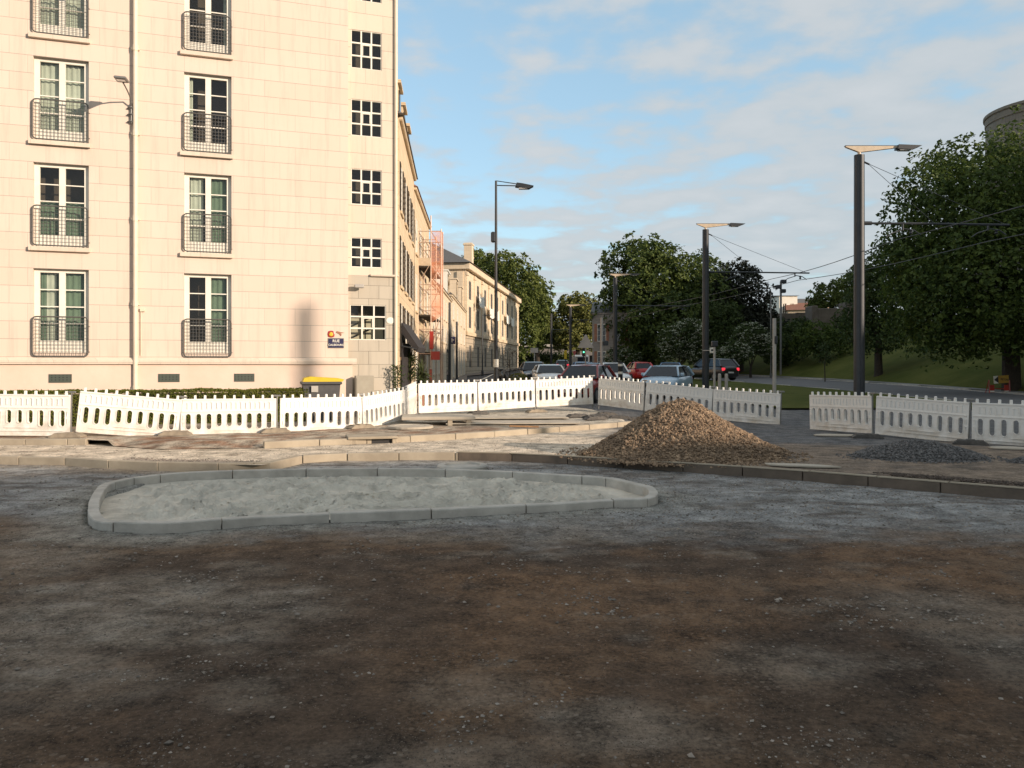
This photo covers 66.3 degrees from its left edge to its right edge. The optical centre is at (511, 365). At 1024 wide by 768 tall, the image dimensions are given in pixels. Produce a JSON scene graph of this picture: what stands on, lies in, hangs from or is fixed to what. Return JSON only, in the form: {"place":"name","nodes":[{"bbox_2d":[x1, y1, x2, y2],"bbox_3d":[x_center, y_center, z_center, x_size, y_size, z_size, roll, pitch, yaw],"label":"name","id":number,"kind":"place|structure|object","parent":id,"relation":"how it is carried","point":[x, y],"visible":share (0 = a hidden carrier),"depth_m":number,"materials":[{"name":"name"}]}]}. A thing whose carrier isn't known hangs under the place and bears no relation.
{"place":"outdoors","nodes":[
{"label":"outdoors","id":0,"kind":"place"},
{"bbox_2d":[0,394,623,448],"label":"pavement","id":1,"kind":"structure","parent":0,"point":[229,440],"depth_m":17.75,"materials":[{"name":"concrete"}]},
{"bbox_2d":[0,390,75,435],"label":"barrier panel","id":2,"kind":"object","parent":1,"relation":"on","point":[25,403],"visible":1,"depth_m":16.63,"materials":[{"name":"white plastic"}]},
{"bbox_2d":[0,438,88,444],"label":"kerb","id":3,"kind":"structure","parent":1,"relation":"on","point":[26,441],"depth_m":15.97,"materials":[{"name":"concrete"}]},
{"bbox_2d":[0,387,308,426],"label":"hedge","id":4,"kind":"object","parent":1,"relation":"on","point":[238,393],"visible":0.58,"depth_m":20.30,"materials":[{"name":"green plant"}]},
{"bbox_2d":[158,430,191,435],"bbox_3d":[-7.320,1.460,17.050,0.640,0.100,0.304,0,0,-11],"label":"rubber foot","id":5,"kind":"object","parent":1,"relation":"on","point":[175,433],"visible":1,"depth_m":16.92},
{"bbox_2d":[76,388,186,435],"bbox_3d":[-8.226,1.109,16.976,2.120,1.085,0.086,6,-2,-15],"label":"barrier panel","id":6,"kind":"object","parent":5,"relation":"on","point":[156,406],"visible":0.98,"depth_m":16.93,"materials":[{"name":"white plastic"}]},
{"bbox_2d":[0,0,398,415],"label":"apartment building","id":7,"kind":"structure","parent":1,"relation":"on","point":[221,211],"depth_m":22.28,"materials":[{"name":"stone"}]},
{"bbox_2d":[28,163,89,252],"bbox_3d":[-12.217,-4.255,21.230,1.470,2.370,0.399,0,0,-18],"label":"window","id":8,"kind":"structure","parent":7,"relation":"in","point":[59,226],"depth_m":21.24,"materials":[{"name":"white paint"}]},
{"bbox_2d":[28,57,89,148],"bbox_3d":[-12.217,-7.095,21.230,1.470,2.370,0.399,0,0,-18],"label":"window","id":9,"kind":"structure","parent":7,"relation":"in","point":[61,91],"depth_m":21.27,"materials":[{"name":"white paint"}]},
{"bbox_2d":[28,0,89,43],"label":"window","id":10,"kind":"structure","parent":7,"relation":"in","point":[57,20],"depth_m":21.24,"materials":[{"name":"white paint"}]},
{"bbox_2d":[31,269,89,357],"bbox_3d":[-12.201,-1.396,21.247,1.407,2.409,0.377,0,0,-18],"label":"window","id":11,"kind":"structure","parent":7,"relation":"in","point":[72,289],"depth_m":21.29,"materials":[{"name":"white paint"}]},
{"bbox_2d":[180,174,232,258],"bbox_3d":[-8.702,-4.255,22.370,1.400,2.370,0.397,0,0,-18],"label":"window","id":12,"kind":"structure","parent":7,"relation":"in","point":[221,245],"depth_m":22.42,"materials":[{"name":"white paint"}]},
{"bbox_2d":[180,73,232,159],"bbox_3d":[-8.702,-7.095,22.370,1.400,2.370,0.397,0,0,-18],"label":"window","id":13,"kind":"structure","parent":7,"relation":"in","point":[207,149],"depth_m":22.36,"materials":[{"name":"white paint"}]},
{"bbox_2d":[180,0,232,60],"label":"window","id":14,"kind":"structure","parent":7,"relation":"in","point":[207,50],"depth_m":22.33,"materials":[{"name":"white paint"}]},
{"bbox_2d":[182,274,231,357],"bbox_3d":[-8.686,-1.396,22.389,1.337,2.409,0.377,0,0,-18],"label":"window","id":15,"kind":"structure","parent":7,"relation":"in","point":[218,292],"depth_m":22.41,"materials":[{"name":"white paint"}]},
{"bbox_2d":[351,29,381,70],"bbox_3d":[-4.437,-9.580,23.852,0.920,1.160,0.080,0,0,-18],"label":"stair window","id":16,"kind":"structure","parent":7,"relation":"in","point":[360,43],"depth_m":23.86,"materials":[{"name":"white paint"}]},
{"bbox_2d":[351,99,381,137],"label":"stair window","id":17,"kind":"structure","parent":7,"relation":"in","point":[361,112],"depth_m":23.86,"materials":[{"name":"white paint"}]},
{"bbox_2d":[351,168,381,205],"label":"stair window","id":18,"kind":"structure","parent":7,"relation":"in","point":[361,181],"depth_m":23.86,"materials":[{"name":"white paint"}]},
{"bbox_2d":[351,237,381,267],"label":"stair window","id":19,"kind":"structure","parent":7,"relation":"in","point":[361,248],"depth_m":23.85,"materials":[{"name":"white paint"}]},
{"bbox_2d":[350,305,385,339],"bbox_3d":[-4.476,-1.285,24.034,1.141,1.110,0.450,0,0,-18],"label":"stair window","id":20,"kind":"structure","parent":7,"relation":"in","point":[368,327],"depth_m":24.09,"materials":[{"name":"white paint"}]},
{"bbox_2d":[260,427,290,432],"bbox_3d":[-5.350,1.460,17.750,0.640,0.100,0.304,0,0,-23],"label":"rubber foot","id":21,"kind":"object","parent":1,"relation":"on","point":[275,430],"visible":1,"depth_m":17.63},
{"bbox_2d":[181,395,280,433],"bbox_3d":[-6.282,1.203,17.569,2.110,1.085,0.086,0,0,-18],"label":"barrier panel","id":22,"kind":"object","parent":21,"relation":"on","point":[233,407],"visible":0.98,"depth_m":17.53,"materials":[{"name":"white plastic"}]},
{"bbox_2d":[300,376,343,420],"bbox_3d":[-5.263,0.908,21.707,1.140,1.216,0.845,0,0,-18],"label":"waste bin","id":23,"kind":"object","parent":1,"relation":"on","point":[322,386],"visible":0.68,"depth_m":21.35,"materials":[{"name":"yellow plastic"}]},
{"bbox_2d":[279,394,365,430],"bbox_3d":[-4.459,1.218,18.599,2.153,1.085,0.086,1,0,-38],"label":"barrier panel","id":24,"kind":"object","parent":1,"relation":"on","point":[318,405],"visible":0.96,"depth_m":18.51,"materials":[{"name":"white plastic"}]},
{"bbox_2d":[354,376,373,415],"bbox_3d":[-4.417,0.910,23.437,0.540,1.220,0.342,0,0,-18],"label":"electrical cabinet","id":25,"kind":"object","parent":1,"relation":"on","point":[363,384],"visible":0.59,"depth_m":23.28,"materials":[{"name":"metal"}]},
{"bbox_2d":[406,342,424,396],"bbox_3d":[-3.486,0.317,26.507,1.300,2.306,1.307,0,0,0],"label":"yucca","id":26,"kind":"object","parent":1,"relation":"on","point":[411,357],"visible":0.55,"depth_m":26.37,"materials":[{"name":"plant"}]},
{"bbox_2d":[414,360,434,405],"bbox_3d":[-3.288,0.569,28.478,1.267,1.742,1.245,0,0,0],"label":"yucca","id":27,"kind":"object","parent":1,"relation":"on","point":[424,375],"visible":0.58,"depth_m":28.36,"materials":[{"name":"plant"}]},
{"bbox_2d":[263,421,631,448],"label":"kerb","id":28,"kind":"structure","parent":1,"relation":"on","point":[346,441],"depth_m":17.18,"materials":[{"name":"concrete"}]},
{"bbox_2d":[345,433,397,443],"bbox_3d":[-2.964,1.562,16.526,1.020,0.195,0.720,0,0,-16],"label":"drain inlet","id":29,"kind":"object","parent":28,"relation":"in","point":[384,438],"visible":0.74,"depth_m":16.32,"materials":[{"name":"concrete"}]},
{"bbox_2d":[466,411,489,414],"bbox_3d":[-1.040,1.440,24.000,0.640,0.100,0.304,0,0,-29],"label":"rubber foot","id":30,"kind":"object","parent":1,"relation":"on","point":[477,412],"visible":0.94,"depth_m":23.89},
{"bbox_2d":[418,380,479,413],"bbox_3d":[-1.877,0.980,23.615,2.070,1.085,0.086,-1,0,-32],"label":"barrier panel","id":31,"kind":"object","parent":30,"relation":"on","point":[445,389],"visible":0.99,"depth_m":23.57,"materials":[{"name":"white plastic"}]},
{"bbox_2d":[478,377,536,410],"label":"barrier panel","id":32,"kind":"object","parent":30,"relation":"on","point":[497,387],"visible":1,"depth_m":24.64,"materials":[{"name":"white plastic"}]},
{"bbox_2d":[491,180,533,401],"bbox_3d":[0.007,-2.884,31.000,1.680,8.878,0.320,0,0,0],"label":"street lamp","id":33,"kind":"object","parent":1,"relation":"on","point":[521,186],"visible":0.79,"depth_m":30.95,"materials":[{"name":"metal"}]},
{"bbox_2d":[535,375,594,408],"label":"barrier panel","id":34,"kind":"object","parent":1,"relation":"on","point":[567,384],"visible":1,"depth_m":25.55,"materials":[{"name":"white plastic"}]},
{"bbox_2d":[387,424,432,429],"bbox_3d":[-2.449,1.469,18.900,1.100,0.062,1.100,0,0,0],"label":"manhole cover","id":35,"kind":"object","parent":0,"point":[410,426],"visible":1,"depth_m":18.53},
{"bbox_2d":[431,279,439,382],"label":"town house","id":36,"kind":"structure","parent":0,"point":[433,362],"depth_m":46.98,"materials":[{"name":"white paint"}]},
{"bbox_2d":[402,414,474,425],"bbox_3d":[-1.918,1.420,20.332,1.850,0.260,1.300,0,0,-7],"label":"concrete slab","id":37,"kind":"object","parent":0,"point":[449,418],"depth_m":19.80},
{"bbox_2d":[434,269,452,382],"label":"town house","id":38,"kind":"structure","parent":0,"point":[447,298],"depth_m":56.63,"materials":[{"name":"white paint"}]},
{"bbox_2d":[446,368,518,394],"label":"pavement","id":39,"kind":"structure","parent":0,"point":[462,377],"depth_m":75.98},
{"bbox_2d":[418,216,442,395],"bbox_3d":[-3.728,-2.685,37.554,1.144,8.100,4.948,0,0,0],"label":"scaffolding","id":40,"kind":"object","parent":39,"relation":"on","point":[429,272],"visible":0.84,"depth_m":35.20,"materials":[{"name":"red metal"}]},
{"bbox_2d":[448,302,450,382],"bbox_3d":[-3.184,-0.883,40.000,0.240,4.682,0.240,0,0,-22],"label":"lamp post","id":41,"kind":"object","parent":39,"relation":"on","point":[449,341],"visible":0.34,"depth_m":39.95,"materials":[{"name":"metal"}]},
{"bbox_2d":[0,454,1023,767],"bbox_3d":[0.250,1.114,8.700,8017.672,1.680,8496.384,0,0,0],"label":"ground","id":42,"kind":"structure","parent":0,"point":[954,672],"depth_m":5.08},
{"bbox_2d":[88,468,657,533],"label":"traffic island","id":43,"kind":"structure","parent":42,"relation":"on","point":[180,502],"depth_m":10.42,"materials":[{"name":"concrete"}]},
{"bbox_2d":[437,461,486,469],"bbox_3d":[-0.826,1.690,13.050,0.840,0.100,0.840,0,0,0],"label":"manhole ring","id":44,"kind":"object","parent":42,"relation":"on","point":[466,465],"visible":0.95,"depth_m":12.95,"materials":[{"name":"concrete"}]},
{"bbox_2d":[0,477,1023,767],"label":"grit","id":45,"kind":"object","parent":42,"relation":"on","point":[528,663],"visible":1,"depth_m":4.62,"materials":[{"name":"gravel"}]},
{"bbox_2d":[0,465,1023,767],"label":"loose stones","id":46,"kind":"object","parent":42,"relation":"on","point":[224,613],"visible":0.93,"depth_m":6.36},
{"bbox_2d":[478,249,555,361],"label":"plane tree","id":47,"kind":"object","parent":42,"relation":"on","point":[508,270],"visible":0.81,"depth_m":138.11,"materials":[{"name":"green plant"}]},
{"bbox_2d":[519,275,556,361],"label":"plane tree","id":48,"kind":"object","parent":42,"relation":"on","point":[541,345],"visible":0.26,"depth_m":148.66,"materials":[{"name":"green plant"}]},
{"bbox_2d":[543,291,601,354],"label":"plane tree","id":49,"kind":"object","parent":42,"relation":"on","point":[560,340],"visible":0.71,"depth_m":147.89,"materials":[{"name":"green plant"}]},
{"bbox_2d":[0,366,1023,486],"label":"roadbed","id":50,"kind":"structure","parent":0,"point":[793,432],"depth_m":15.34,"materials":[{"name":"sand"}]},
{"bbox_2d":[0,451,457,471],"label":"kerb","id":51,"kind":"structure","parent":50,"relation":"on","point":[173,466],"depth_m":13.61,"materials":[{"name":"concrete"}]},
{"bbox_2d":[0,438,590,462],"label":"track rubble","id":52,"kind":"object","parent":50,"relation":"on","point":[181,460],"visible":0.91,"depth_m":13.40,"materials":[{"name":"stone"}]},
{"bbox_2d":[361,387,406,425],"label":"barrier panel","id":53,"kind":"object","parent":50,"relation":"on","point":[389,407],"visible":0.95,"depth_m":20.00,"materials":[{"name":"white plastic"}]},
{"bbox_2d":[369,79,417,387],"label":"town house","id":54,"kind":"structure","parent":50,"relation":"on","point":[407,175],"depth_m":27.10,"materials":[{"name":"white paint"}]},
{"bbox_2d":[401,322,425,386],"bbox_3d":[-3.247,-0.255,25.993,0.554,2.250,1.936,0,0,1],"label":"cafe awning","id":55,"kind":"object","parent":54,"relation":"attached to","point":[411,337],"visible":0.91,"depth_m":25.43,"materials":[{"name":"fabric"}]},
{"bbox_2d":[414,185,431,390],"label":"town house","id":56,"kind":"structure","parent":50,"relation":"on","point":[422,221],"depth_m":36.48,"materials":[{"name":"white paint"}]},
{"bbox_2d":[450,278,466,379],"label":"town house","id":57,"kind":"structure","parent":50,"relation":"on","point":[458,312],"depth_m":70.84,"materials":[{"name":"white paint"}]},
{"bbox_2d":[429,243,521,373],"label":"pilastered building","id":58,"kind":"structure","parent":50,"relation":"on","point":[475,282],"depth_m":94.28,"materials":[{"name":"paint"}]},
{"bbox_2d":[518,349,573,366],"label":"shrub","id":59,"kind":"object","parent":50,"relation":"on","point":[545,358],"visible":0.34,"depth_m":157.47,"materials":[{"name":"green plant"}]},
{"bbox_2d":[532,364,565,388],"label":"parked car","id":60,"kind":"object","parent":50,"relation":"on","point":[546,371],"visible":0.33,"depth_m":44.27,"materials":[{"name":"grey metal"}]},
{"bbox_2d":[566,304,591,365],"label":"tram pole","id":61,"kind":"object","parent":50,"relation":"on","point":[570,334],"visible":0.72,"depth_m":80.90,"materials":[{"name":"metal"}]},
{"bbox_2d":[606,234,1023,321],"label":"contact wire","id":62,"kind":"object","parent":61,"relation":"hanging from","point":[853,271],"visible":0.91,"depth_m":29.72,"materials":[{"name":"metal"}]},
{"bbox_2d":[553,364,616,402],"bbox_3d":[3.109,0.728,33.495,2.029,1.560,4.234,0,0,22],"label":"parked car","id":63,"kind":"object","parent":50,"relation":"on","point":[587,370],"visible":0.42,"depth_m":32.96,"materials":[{"name":"metal"}]},
{"bbox_2d":[591,302,630,366],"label":"town house","id":64,"kind":"structure","parent":50,"relation":"on","point":[607,335],"depth_m":80.47,"materials":[{"name":"white paint"}]},
{"bbox_2d":[598,376,647,413],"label":"barrier panel","id":65,"kind":"object","parent":50,"relation":"on","point":[618,386],"visible":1,"depth_m":24.96,"materials":[{"name":"white plastic"}]},
{"bbox_2d":[626,362,652,380],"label":"parked car","id":66,"kind":"object","parent":50,"relation":"on","point":[637,369],"visible":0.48,"depth_m":58.50,"materials":[{"name":"red metal"}]},
{"bbox_2d":[610,273,689,361],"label":"tram pole","id":67,"kind":"object","parent":50,"relation":"on","point":[615,280],"visible":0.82,"depth_m":56.88,"materials":[{"name":"metal"}]},
{"bbox_2d":[593,205,1023,321],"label":"contact wire","id":68,"kind":"object","parent":67,"relation":"hanging from","point":[853,255],"visible":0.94,"depth_m":24.61,"materials":[{"name":"metal"}]},
{"bbox_2d":[640,365,693,397],"bbox_3d":[7.383,0.720,37.495,2.029,1.490,4.634,0,0,24],"label":"parked car","id":69,"kind":"object","parent":50,"relation":"on","point":[679,375],"visible":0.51,"depth_m":36.72,"materials":[{"name":"blue metal"}]},
{"bbox_2d":[645,380,715,411],"bbox_3d":[5.043,1.068,23.580,2.215,1.085,0.086,6,3,34],"label":"barrier panel","id":70,"kind":"object","parent":50,"relation":"on","point":[695,393],"visible":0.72,"depth_m":23.63,"materials":[{"name":"white plastic"}]},
{"bbox_2d":[555,398,813,468],"bbox_3d":[3.084,1.118,14.311,4.646,1.081,3.843,0,0,0],"label":"gravel heap","id":71,"kind":"object","parent":50,"relation":"on","point":[680,430],"visible":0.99,"depth_m":13.46,"materials":[{"name":"gravel"}]},
{"bbox_2d":[458,452,1023,499],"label":"kerb","id":72,"kind":"structure","parent":50,"relation":"on","point":[960,489],"depth_m":11.94,"materials":[{"name":"concrete"}]},
{"bbox_2d":[458,451,1023,488],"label":"kerb top","id":73,"kind":"structure","parent":72,"relation":"on","point":[771,468],"depth_m":11.94,"materials":[{"name":"concrete"}]},
{"bbox_2d":[713,387,784,423],"bbox_3d":[6.686,1.200,22.269,2.145,1.085,0.086,3,2,43],"label":"barrier panel","id":74,"kind":"object","parent":50,"relation":"on","point":[771,400],"visible":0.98,"depth_m":22.23,"materials":[{"name":"white plastic"}]},
{"bbox_2d":[765,463,840,467],"bbox_3d":[4.642,1.597,12.531,1.148,0.022,0.308,0,0,20],"label":"concrete slab","id":75,"kind":"object","parent":50,"relation":"on","point":[800,465],"depth_m":12.45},
{"bbox_2d":[809,392,875,433],"bbox_3d":[7.987,1.181,19.020,0.086,1.085,2.128,0,-1,-20],"label":"barrier panel","id":76,"kind":"object","parent":50,"relation":"on","point":[827,405],"visible":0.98,"depth_m":18.95,"materials":[{"name":"white plastic"}]},
{"bbox_2d":[836,438,1008,463],"bbox_3d":[7.230,1.471,13.903,2.895,0.370,1.935,0,0,0],"label":"gravel heap","id":77,"kind":"object","parent":50,"relation":"on","point":[915,450],"visible":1,"depth_m":13.50,"materials":[{"name":"gravel"}]},
{"bbox_2d":[875,393,974,440],"bbox_3d":[9.035,1.200,17.252,0.086,1.085,2.075,0,2,-39],"label":"barrier panel","id":78,"kind":"object","parent":50,"relation":"on","point":[935,409],"visible":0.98,"depth_m":17.22,"materials":[{"name":"white plastic"}]},
{"bbox_2d":[844,144,1009,418],"bbox_3d":[12.595,-2.534,23.800,4.990,8.307,0.453,0,0,0],"label":"tram pole","id":79,"kind":"object","parent":50,"relation":"on","point":[860,222],"visible":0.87,"depth_m":23.69,"materials":[{"name":"metal"}]},
{"bbox_2d":[872,472,1023,485],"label":"earth ridge","id":80,"kind":"structure","parent":50,"relation":"on","point":[973,480],"depth_m":10.82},
{"bbox_2d":[972,399,1023,445],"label":"barrier panel","id":81,"kind":"object","parent":50,"relation":"on","point":[998,413],"visible":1,"depth_m":16.13,"materials":[{"name":"white plastic"}]},
{"bbox_2d":[446,420,579,424],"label":"concrete slab","id":82,"kind":"structure","parent":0,"point":[527,422],"depth_m":20.05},
{"bbox_2d":[475,416,568,418],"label":"concrete slab","id":83,"kind":"structure","parent":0,"point":[517,417],"depth_m":21.75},
{"bbox_2d":[398,0,1023,341],"label":"sky","id":84,"kind":"structure","parent":0,"point":[665,118],"materials":[{"name":"blue"}]},
{"bbox_2d":[635,379,971,407],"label":"verge","id":85,"kind":"structure","parent":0,"point":[795,396],"depth_m":41.52,"materials":[{"name":"plant"}]},
{"bbox_2d":[603,346,643,365],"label":"flowering shrub","id":86,"kind":"object","parent":85,"relation":"on","point":[631,357],"visible":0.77,"depth_m":77.62,"materials":[{"name":"green plant"}]},
{"bbox_2d":[696,223,809,388],"bbox_3d":[11.367,-2.614,37.000,5.340,8.209,0.439,0,0,0],"label":"tram pole","id":87,"kind":"object","parent":85,"relation":"on","point":[705,304],"visible":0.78,"depth_m":36.90,"materials":[{"name":"metal"}]},
{"bbox_2d":[772,318,777,392],"bbox_3d":[10.056,-0.120,30.000,0.169,3.372,0.200,0,0,0],"label":"signal post","id":88,"kind":"object","parent":85,"relation":"on","point":[774,339],"visible":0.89,"depth_m":29.93,"materials":[{"name":"metal"}]},
{"bbox_2d":[636,317,1023,390],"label":"hillside","id":89,"kind":"structure","parent":0,"point":[897,368],"depth_m":59.50,"materials":[{"name":"plant"}]},
{"bbox_2d":[698,257,784,372],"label":"broadleaf tree","id":90,"kind":"object","parent":89,"relation":"on","point":[758,312],"visible":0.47,"depth_m":82.71,"materials":[{"name":"green plant"}]},
{"bbox_2d":[767,296,796,312],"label":"hill house","id":91,"kind":"structure","parent":89,"relation":"on","point":[787,300],"depth_m":112.00,"materials":[{"name":"white paint"}]},
{"bbox_2d":[756,318,813,365],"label":"shrub","id":92,"kind":"object","parent":89,"relation":"on","point":[788,355],"visible":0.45,"depth_m":77.21,"materials":[{"name":"green plant"}]},
{"bbox_2d":[789,318,853,361],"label":"shrub","id":93,"kind":"object","parent":89,"relation":"on","point":[807,333],"visible":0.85,"depth_m":73.34,"materials":[{"name":"green plant"}]},
{"bbox_2d":[805,302,853,335],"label":"ruined wall","id":94,"kind":"structure","parent":89,"relation":"on","point":[812,313],"depth_m":90.00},
{"bbox_2d":[804,262,877,307],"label":"broadleaf tree","id":95,"kind":"object","parent":89,"relation":"on","point":[819,296],"visible":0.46,"depth_m":95.21,"materials":[{"name":"green plant"}]},
{"bbox_2d":[838,242,921,376],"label":"broadleaf tree","id":96,"kind":"object","parent":89,"relation":"on","point":[872,325],"visible":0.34,"depth_m":59.70,"materials":[{"name":"green plant"}]},
{"bbox_2d":[868,104,1023,390],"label":"broadleaf tree","id":97,"kind":"object","parent":89,"relation":"on","point":[938,290],"visible":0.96,"depth_m":39.54,"materials":[{"name":"green plant"}]},
{"bbox_2d":[983,100,1023,183],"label":"round tower","id":98,"kind":"structure","parent":89,"relation":"on","point":[993,119],"depth_m":82.59,"materials":[{"name":"stone"}]},
{"bbox_2d":[694,375,1023,403],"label":"road","id":99,"kind":"structure","parent":0,"point":[951,394],"depth_m":45.59,"materials":[{"name":"asphalt"}]},
{"bbox_2d":[590,230,743,365],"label":"broadleaf tree","id":100,"kind":"object","parent":99,"relation":"on","point":[647,264],"visible":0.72,"depth_m":79.41,"materials":[{"name":"green plant"}]},
{"bbox_2d":[655,315,710,364],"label":"flowering shrub","id":101,"kind":"object","parent":99,"relation":"on","point":[687,343],"visible":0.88,"depth_m":69.40,"materials":[{"name":"green plant"}]},
{"bbox_2d":[669,248,751,364],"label":"broadleaf tree","id":102,"kind":"object","parent":99,"relation":"on","point":[712,261],"visible":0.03,"depth_m":86.64,"materials":[{"name":"green plant"}]},
{"bbox_2d":[691,358,738,380],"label":"parked car","id":103,"kind":"object","parent":99,"relation":"on","point":[724,366],"visible":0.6,"depth_m":59.33,"materials":[{"name":"grey metal"}]},
{"bbox_2d":[695,297,750,357],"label":"broadleaf tree","id":104,"kind":"object","parent":99,"relation":"on","point":[714,335],"visible":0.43,"depth_m":77.06,"materials":[{"name":"green plant"}]},
{"bbox_2d":[711,341,755,364],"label":"flowering shrub","id":105,"kind":"object","parent":99,"relation":"on","point":[741,351],"visible":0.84,"depth_m":69.48,"materials":[{"name":"green plant"}]},
{"bbox_2d":[725,320,771,377],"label":"broadleaf tree","id":106,"kind":"object","parent":99,"relation":"on","point":[747,335],"visible":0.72,"depth_m":71.35,"materials":[{"name":"green plant"}]},
{"bbox_2d":[813,339,838,381],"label":"young tree","id":107,"kind":"object","parent":99,"relation":"on","point":[820,347],"visible":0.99,"depth_m":59.99,"materials":[{"name":"green plant"}]},
{"bbox_2d":[739,374,1023,392],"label":"footway","id":108,"kind":"structure","parent":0,"point":[905,383],"depth_m":51.28,"materials":[{"name":"concrete"}]},
{"bbox_3d":[-2.750,1.445,22.750,0.304,0.100,0.640,0,0,21],"label":"rubber foot","id":109,"kind":"object","parent":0,"visible":0},
{"bbox_2d":[405,381,416,421],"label":"barrier panel","id":110,"kind":"object","parent":109,"relation":"on","point":[411,397],"visible":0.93,"depth_m":21.96,"materials":[{"name":"white plastic"}]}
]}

